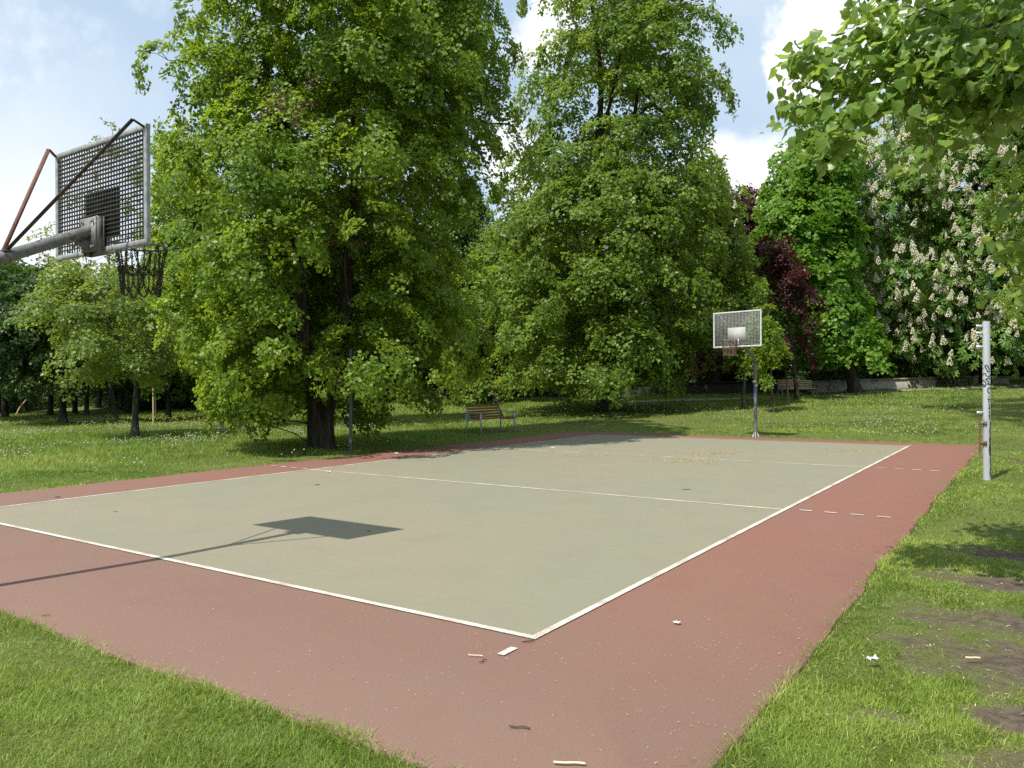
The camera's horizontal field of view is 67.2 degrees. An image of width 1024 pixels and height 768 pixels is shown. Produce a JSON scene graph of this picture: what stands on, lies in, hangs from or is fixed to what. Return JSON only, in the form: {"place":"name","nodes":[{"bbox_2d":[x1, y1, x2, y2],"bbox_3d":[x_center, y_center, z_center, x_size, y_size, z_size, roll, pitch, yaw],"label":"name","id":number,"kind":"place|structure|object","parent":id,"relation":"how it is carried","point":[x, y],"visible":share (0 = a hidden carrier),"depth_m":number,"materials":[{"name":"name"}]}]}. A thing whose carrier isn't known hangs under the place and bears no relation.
{"place":"outdoors","nodes":[
{"label":"outdoors","id":0,"kind":"place"},
{"bbox_2d":[0,0,1016,365],"label":"sky","id":1,"kind":"structure","parent":0,"point":[65,65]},
{"bbox_2d":[0,374,1023,767],"bbox_3d":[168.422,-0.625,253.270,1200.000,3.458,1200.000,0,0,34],"label":"ground","id":2,"kind":"structure","parent":0,"point":[1008,716],"depth_m":5.20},
{"bbox_2d":[0,262,18,396],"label":"woodland tree","id":3,"kind":"object","parent":2,"relation":"on","point":[4,296],"visible":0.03,"depth_m":36.89,"materials":[{"name":"green plant"}]},
{"bbox_2d":[0,386,36,412],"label":"bush","id":4,"kind":"object","parent":2,"relation":"on","point":[12,405],"visible":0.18,"depth_m":49.45,"materials":[{"name":"green plant"}]},
{"bbox_2d":[15,400,26,414],"bbox_3d":[-28.111,1.504,43.999,0.825,1.244,0.090,0,0,0],"label":"wooden stake","id":5,"kind":"object","parent":2,"relation":"on","point":[20,407],"visible":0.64,"depth_m":43.96,"materials":[{"name":"brown wood"}]},
{"bbox_2d":[0,259,50,417],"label":"woodland tree","id":6,"kind":"object","parent":2,"relation":"on","point":[4,408],"visible":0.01,"depth_m":40.83,"materials":[{"name":"green plant"}]},
{"bbox_2d":[9,388,43,409],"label":"bush","id":7,"kind":"object","parent":2,"relation":"on","point":[34,403],"visible":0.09,"depth_m":52.06,"materials":[{"name":"green plant"}]},
{"bbox_2d":[13,262,48,413],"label":"woodland tree","id":8,"kind":"object","parent":2,"relation":"on","point":[24,408],"visible":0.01,"depth_m":45.90,"materials":[{"name":"green plant"}]},
{"bbox_2d":[10,260,56,414],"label":"woodland tree","id":9,"kind":"object","parent":2,"relation":"on","point":[50,410],"visible":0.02,"depth_m":42.92,"materials":[{"name":"green plant"}]},
{"bbox_2d":[31,384,81,408],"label":"bush","id":10,"kind":"object","parent":2,"relation":"on","point":[44,398],"visible":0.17,"depth_m":53.26,"materials":[{"name":"green plant"}]},
{"bbox_2d":[39,267,85,413],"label":"woodland tree","id":11,"kind":"object","parent":2,"relation":"on","point":[74,407],"depth_m":46.87,"materials":[{"name":"green plant"}]},
{"bbox_2d":[0,263,126,423],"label":"young tree","id":12,"kind":"object","parent":2,"relation":"on","point":[25,354],"visible":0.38,"depth_m":31.74,"materials":[{"name":"green plant"}]},
{"bbox_2d":[39,387,107,405],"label":"bush","id":13,"kind":"object","parent":2,"relation":"on","point":[81,395],"visible":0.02,"depth_m":58.17,"materials":[{"name":"green plant"}]},
{"bbox_2d":[70,273,118,415],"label":"woodland tree","id":14,"kind":"object","parent":2,"relation":"on","point":[86,406],"visible":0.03,"depth_m":41.97,"materials":[{"name":"green plant"}]},
{"bbox_2d":[26,117,163,418],"bbox_3d":[-19.898,-5.548,37.852,7.824,14.874,7.099,0,0,34],"label":"sparse tree","id":15,"kind":"object","parent":2,"relation":"on","point":[108,259],"visible":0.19,"depth_m":37.48,"materials":[{"name":"green plant"}]},
{"bbox_2d":[0,256,199,436],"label":"young tree","id":16,"kind":"object","parent":2,"relation":"on","point":[108,351],"visible":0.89,"depth_m":24.04,"materials":[{"name":"green plant"}]},
{"bbox_2d":[77,386,129,406],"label":"bush","id":17,"kind":"object","parent":2,"relation":"on","point":[104,396],"visible":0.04,"depth_m":54.56,"materials":[{"name":"green plant"}]},
{"bbox_2d":[95,385,124,407],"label":"woodland tree","id":18,"kind":"object","parent":2,"relation":"on","point":[98,401],"depth_m":51.85,"materials":[{"name":"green plant"}]},
{"bbox_2d":[81,262,146,413],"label":"woodland tree","id":19,"kind":"object","parent":2,"relation":"on","point":[127,401],"visible":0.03,"depth_m":43.89,"materials":[{"name":"green plant"}]},
{"bbox_2d":[99,372,193,409],"bbox_3d":[-24.728,0.147,51.996,7.620,4.946,5.637,0,0,21],"label":"bush","id":20,"kind":"object","parent":2,"relation":"on","point":[119,394],"visible":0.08,"depth_m":50.40,"materials":[{"name":"green plant"}]},
{"bbox_2d":[152,388,153,423],"bbox_3d":[-15.357,1.101,32.999,0.065,1.840,0.065,0,0,12],"label":"wooden stake","id":21,"kind":"object","parent":2,"relation":"on","point":[153,406],"visible":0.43,"depth_m":32.97,"materials":[{"name":"brown wood"}]},
{"bbox_2d":[118,254,193,407],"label":"woodland tree","id":22,"kind":"object","parent":2,"relation":"on","point":[132,385],"depth_m":48.73,"materials":[{"name":"green plant"}]},
{"bbox_2d":[114,276,234,420],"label":"young tree","id":23,"kind":"object","parent":2,"relation":"on","point":[189,379],"visible":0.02,"depth_m":36.10,"materials":[{"name":"green plant"}]},
{"bbox_2d":[123,379,240,410],"bbox_3d":[-20.817,-0.041,50.006,5.586,5.535,8.296,0,0,44],"label":"bush","id":24,"kind":"object","parent":2,"relation":"on","point":[188,404],"visible":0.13,"depth_m":48.34,"materials":[{"name":"green plant"}]},
{"bbox_2d":[126,130,240,427],"bbox_3d":[-12.423,-4.025,29.936,4.343,11.660,4.581,0,0,34],"label":"linden tree","id":25,"kind":"object","parent":2,"relation":"on","point":[182,243],"visible":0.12,"depth_m":28.86,"materials":[{"name":"green plant"}]},
{"bbox_2d":[241,306,342,407],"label":"woodland tree","id":26,"kind":"object","parent":2,"relation":"on","point":[260,391],"depth_m":43.67,"materials":[{"name":"green plant"}]},
{"bbox_2d":[131,0,548,448],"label":"linden tree","id":27,"kind":"object","parent":2,"relation":"on","point":[275,259],"visible":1,"depth_m":18.18,"materials":[{"name":"green plant"}]},
{"bbox_2d":[121,404,573,426],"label":"yellow flowers","id":28,"kind":"object","parent":2,"relation":"on","point":[216,420],"visible":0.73,"depth_m":33.95,"materials":[{"name":"yellow plant"}]},
{"bbox_2d":[349,349,355,451],"bbox_3d":[-3.906,0.605,18.834,0.168,2.920,0.083,0,0,17],"label":"net post","id":29,"kind":"object","parent":2,"relation":"on","point":[350,417],"visible":0.58,"depth_m":18.81,"materials":[{"name":"metal"}]},
{"bbox_2d":[306,207,429,423],"bbox_3d":[-6.537,-3.084,31.346,6.451,10.144,6.519,0,0,-13],"label":"woodland tree","id":30,"kind":"object","parent":2,"relation":"on","point":[357,275],"visible":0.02,"depth_m":30.56,"materials":[{"name":"green plant"}]},
{"bbox_2d":[356,221,433,389],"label":"woodland tree","id":31,"kind":"object","parent":2,"relation":"on","point":[416,363],"visible":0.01,"depth_m":52.08,"materials":[{"name":"green plant"}]},
{"bbox_2d":[411,366,451,388],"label":"bush","id":32,"kind":"object","parent":2,"relation":"on","point":[428,378],"visible":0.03,"depth_m":56.98,"materials":[{"name":"green plant"}]},
{"bbox_2d":[397,178,511,400],"bbox_3d":[-3.471,-5.623,45.753,8.007,13.887,8.588,0,0,-23],"label":"woodland tree","id":33,"kind":"object","parent":2,"relation":"on","point":[478,221],"visible":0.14,"depth_m":44.41,"materials":[{"name":"green plant"}]},
{"bbox_2d":[35,220,902,381],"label":"wood","id":34,"kind":"object","parent":2,"relation":"on","point":[605,252],"depth_m":68.15,"materials":[{"name":"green plant"}]},
{"bbox_2d":[0,431,978,767],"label":"court surround","id":35,"kind":"object","parent":2,"relation":"on","point":[626,667],"visible":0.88,"depth_m":5.01,"materials":[{"name":"red plastic"}]},
{"bbox_2d":[0,118,167,298],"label":"basketball hoop","id":36,"kind":"object","parent":35,"relation":"on","point":[96,230],"visible":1,"depth_m":6.98,"materials":[{"name":"metal"}]},
{"bbox_2d":[0,435,906,639],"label":"court floor","id":37,"kind":"structure","parent":35,"relation":"on","point":[530,560],"depth_m":9.45,"materials":[{"name":"green plastic"}]},
{"bbox_2d":[0,435,933,654],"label":"court lines","id":38,"kind":"object","parent":37,"relation":"on","point":[568,619],"visible":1,"depth_m":6.96,"materials":[{"name":"paint"}]},
{"bbox_2d":[66,502,908,762],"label":"fallen petals","id":39,"kind":"object","parent":37,"relation":"on","point":[713,640],"visible":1,"depth_m":4.86,"materials":[{"name":"white plant"}]},
{"bbox_2d":[563,447,886,464],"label":"flower litter","id":40,"kind":"object","parent":37,"relation":"on","point":[708,454],"visible":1,"depth_m":17.59,"materials":[{"name":"plant"}]},
{"bbox_2d":[509,725,529,728],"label":"twig","id":41,"kind":"object","parent":35,"relation":"on","point":[519,726],"visible":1,"depth_m":3.65,"materials":[{"name":"wood"}]},
{"bbox_2d":[553,761,584,764],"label":"twig","id":42,"kind":"object","parent":35,"relation":"on","point":[568,762],"visible":1,"depth_m":3.29,"materials":[{"name":"wood"}]},
{"bbox_2d":[465,404,515,433],"bbox_3d":[-0.739,1.221,26.353,0.763,1.031,1.886,0,0,37],"label":"park bench","id":43,"kind":"object","parent":2,"relation":"on","point":[480,418],"visible":0.95,"depth_m":26.36,"materials":[{"name":"brown wood"}]},
{"bbox_2d":[426,232,558,406],"bbox_3d":[-0.951,-3.529,43.034,7.289,9.825,7.354,0,0,23],"label":"woodland tree","id":44,"kind":"object","parent":2,"relation":"on","point":[489,255],"visible":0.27,"depth_m":41.85,"materials":[{"name":"green plant"}]},
{"bbox_2d":[0,389,1021,467],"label":"white flowers","id":45,"kind":"object","parent":2,"relation":"on","point":[336,428],"visible":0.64,"depth_m":25.48,"materials":[{"name":"white plant"}]},
{"bbox_2d":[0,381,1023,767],"bbox_3d":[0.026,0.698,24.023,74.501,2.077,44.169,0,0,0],"label":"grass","id":46,"kind":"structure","parent":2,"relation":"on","point":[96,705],"depth_m":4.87,"materials":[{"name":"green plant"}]},
{"bbox_2d":[501,207,589,384],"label":"woodland tree","id":47,"kind":"object","parent":2,"relation":"on","point":[507,236],"visible":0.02,"depth_m":53.73,"materials":[{"name":"green plant"}]},
{"bbox_2d":[540,234,621,365],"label":"woodland tree","id":48,"kind":"object","parent":2,"relation":"on","point":[568,240],"visible":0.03,"depth_m":51.30,"materials":[{"name":"green plant"}]},
{"bbox_2d":[390,380,806,400],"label":"retaining wall","id":49,"kind":"structure","parent":2,"relation":"on","point":[728,387],"depth_m":43.88,"materials":[{"name":"stone"}]},
{"bbox_2d":[467,0,746,412],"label":"linden tree","id":50,"kind":"object","parent":2,"relation":"on","point":[617,341],"visible":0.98,"depth_m":32.69,"materials":[{"name":"green plant"}]},
{"bbox_2d":[612,209,683,382],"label":"woodland tree","id":51,"kind":"object","parent":2,"relation":"on","point":[650,302],"visible":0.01,"depth_m":51.39,"materials":[{"name":"green plant"}]},
{"bbox_2d":[667,363,735,383],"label":"bush","id":52,"kind":"object","parent":2,"relation":"on","point":[725,378],"visible":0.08,"depth_m":51.31,"materials":[{"name":"green plant"}]},
{"bbox_2d":[659,148,754,381],"bbox_3d":[11.100,-6.406,44.910,5.660,14.103,5.408,0,0,-13],"label":"chestnut tree","id":53,"kind":"object","parent":2,"relation":"on","point":[715,375],"visible":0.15,"depth_m":43.89,"materials":[{"name":"green plant"}]},
{"bbox_2d":[681,182,765,380],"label":"beech tree","id":54,"kind":"object","parent":2,"relation":"on","point":[750,225],"visible":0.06,"depth_m":49.10,"materials":[{"name":"green plant"}]},
{"bbox_2d":[713,309,761,436],"bbox_3d":[6.807,-0.127,22.783,1.418,4.087,1.394,0,0,-1],"label":"basketball hoop","id":55,"kind":"object","parent":2,"relation":"on","point":[737,335],"visible":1,"depth_m":22.74,"materials":[{"name":"metal"}]},
{"bbox_2d":[713,239,773,408],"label":"young linden","id":56,"kind":"object","parent":2,"relation":"on","point":[749,288],"visible":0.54,"depth_m":33.69,"materials":[{"name":"green plant"}]},
{"bbox_2d":[693,357,799,382],"bbox_3d":[16.005,-1.532,51.950,5.911,5.794,8.211,0,0,-43],"label":"bush","id":57,"kind":"object","parent":2,"relation":"on","point":[750,379],"visible":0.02,"depth_m":49.91,"materials":[{"name":"green plant"}]},
{"bbox_2d":[693,232,831,399],"bbox_3d":[11.744,-3.142,36.316,6.350,8.133,4.345,0,0,7],"label":"plum tree","id":58,"kind":"object","parent":2,"relation":"on","point":[792,280],"visible":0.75,"depth_m":36.29,"materials":[{"name":"purple plant"}]},
{"bbox_2d":[741,303,792,412],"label":"young linden","id":59,"kind":"object","parent":2,"relation":"on","point":[769,349],"visible":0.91,"depth_m":31.27,"materials":[{"name":"green plant"}]},
{"bbox_2d":[751,275,791,359],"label":"woodland tree","id":60,"kind":"object","parent":2,"relation":"on","point":[781,318],"visible":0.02,"depth_m":55.87,"materials":[{"name":"green plant"}]},
{"bbox_2d":[774,379,799,401],"bbox_3d":[12.860,0.479,36.000,1.200,1.410,0.106,0,0,4],"label":"table","id":61,"kind":"object","parent":2,"relation":"on","point":[787,394],"visible":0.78,"depth_m":35.98,"materials":[{"name":"brown wood"}]},
{"bbox_2d":[777,380,817,396],"bbox_3d":[14.635,0.312,39.538,1.836,1.030,0.764,0,0,0],"label":"park bench","id":62,"kind":"object","parent":2,"relation":"on","point":[805,387],"visible":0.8,"depth_m":39.75,"materials":[{"name":"brown wood"}]},
{"bbox_2d":[747,325,859,380],"bbox_3d":[18.488,-1.365,49.727,6.365,5.137,8.066,0,0,-40],"label":"bush","id":63,"kind":"object","parent":2,"relation":"on","point":[825,374],"visible":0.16,"depth_m":48.09,"materials":[{"name":"green plant"}]},
{"bbox_2d":[742,103,897,392],"bbox_3d":[16.026,-7.003,40.404,7.294,15.442,6.852,0,0,34],"label":"maple tree","id":64,"kind":"object","parent":2,"relation":"on","point":[808,211],"visible":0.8,"depth_m":38.72,"materials":[{"name":"green plant"}]},
{"bbox_2d":[798,356,883,379],"bbox_3d":[22.385,-1.681,53.879,6.798,5.042,8.010,0,0,41],"label":"bush","id":65,"kind":"object","parent":2,"relation":"on","point":[862,374],"visible":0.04,"depth_m":50.90,"materials":[{"name":"green plant"}]},
{"bbox_2d":[867,654,878,659],"bbox_3d":[2.066,1.563,4.412,0.067,0.029,0.045,0,0,26],"label":"paper scrap","id":66,"kind":"object","parent":2,"relation":"on","point":[873,658],"visible":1,"depth_m":4.41,"materials":[{"name":"white paper"}]},
{"bbox_2d":[732,540,1023,766],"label":"dry straw","id":67,"kind":"object","parent":2,"relation":"on","point":[916,650],"visible":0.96,"depth_m":4.55,"materials":[{"name":"beige plant"}]},
{"bbox_2d":[852,323,910,378],"bbox_3d":[26.361,-2.008,55.317,6.955,5.657,8.793,0,0,4],"label":"bush","id":68,"kind":"object","parent":2,"relation":"on","point":[880,376],"visible":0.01,"depth_m":51.96,"materials":[{"name":"green plant"}]},
{"bbox_2d":[759,0,1023,311],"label":"linden tree","id":69,"kind":"object","parent":2,"relation":"on","point":[975,65],"visible":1,"depth_m":5.11,"materials":[{"name":"green plant"}]},
{"bbox_2d":[807,376,978,393],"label":"retaining wall","id":70,"kind":"structure","parent":2,"relation":"on","point":[827,386],"depth_m":42.19,"materials":[{"name":"concrete"}]},
{"bbox_2d":[860,214,928,375],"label":"woodland tree","id":71,"kind":"object","parent":2,"relation":"on","point":[885,249],"visible":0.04,"depth_m":52.87,"materials":[{"name":"green plant"}]},
{"bbox_2d":[885,356,944,386],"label":"bush","id":72,"kind":"object","parent":2,"relation":"on","point":[906,369],"visible":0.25,"depth_m":43.77,"materials":[{"name":"green plant"}]},
{"bbox_2d":[841,0,1023,382],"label":"chestnut tree","id":73,"kind":"object","parent":2,"relation":"on","point":[937,298],"visible":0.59,"depth_m":41.02,"materials":[{"name":"green plant"}]},
{"bbox_2d":[895,339,973,387],"bbox_3d":[23.782,-0.649,43.439,4.118,4.061,3.933,0,0,30],"label":"bush","id":74,"kind":"object","parent":2,"relation":"on","point":[946,376],"visible":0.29,"depth_m":42.52,"materials":[{"name":"green plant"}]},
{"bbox_2d":[865,548,1023,767],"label":"soil crumbs","id":75,"kind":"object","parent":2,"relation":"on","point":[976,647],"visible":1,"depth_m":4.89,"materials":[{"name":"brown soil"}]},
{"bbox_2d":[891,200,1002,323],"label":"woodland tree","id":76,"kind":"object","parent":2,"relation":"on","point":[924,246],"visible":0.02,"depth_m":55.84,"materials":[{"name":"green plant"}]},
{"bbox_2d":[965,656,979,658],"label":"twig","id":77,"kind":"object","parent":2,"relation":"on","point":[967,657],"visible":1,"depth_m":4.48,"materials":[{"name":"wood"}]},
{"bbox_2d":[948,322,1013,374],"bbox_3d":[32.599,-2.499,56.073,5.688,6.447,7.456,0,0,-39],"label":"bush","id":78,"kind":"object","parent":2,"relation":"on","point":[968,366],"visible":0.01,"depth_m":53.67,"materials":[{"name":"green plant"}]},
{"bbox_2d":[976,321,990,479],"bbox_3d":[7.010,0.447,11.436,0.191,2.752,0.104,0,0,-17],"label":"net post","id":79,"kind":"object","parent":2,"relation":"on","point":[986,386],"visible":0.95,"depth_m":11.41,"materials":[{"name":"silver metal"}]},
{"bbox_2d":[967,351,1023,375],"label":"bush","id":80,"kind":"object","parent":2,"relation":"on","point":[1001,374],"visible":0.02,"depth_m":52.33,"materials":[{"name":"green plant"}]},
{"bbox_2d":[973,0,1023,331],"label":"linden tree","id":81,"kind":"object","parent":2,"relation":"on","point":[1012,176],"visible":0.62,"depth_m":22.34,"materials":[{"name":"green plant"}]},
{"bbox_2d":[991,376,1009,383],"bbox_3d":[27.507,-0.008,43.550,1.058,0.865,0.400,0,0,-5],"label":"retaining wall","id":82,"kind":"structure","parent":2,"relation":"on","point":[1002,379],"depth_m":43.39,"materials":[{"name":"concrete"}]},
{"bbox_2d":[1002,353,1023,374],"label":"bush","id":83,"kind":"object","parent":2,"relation":"on","point":[1019,369],"visible":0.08,"depth_m":52.77,"materials":[{"name":"green plant"}]},
{"bbox_2d":[624,384,1023,402],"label":"path","id":84,"kind":"structure","parent":0,"point":[654,400],"depth_m":40.37,"materials":[{"name":"grey gravel"}]}
]}

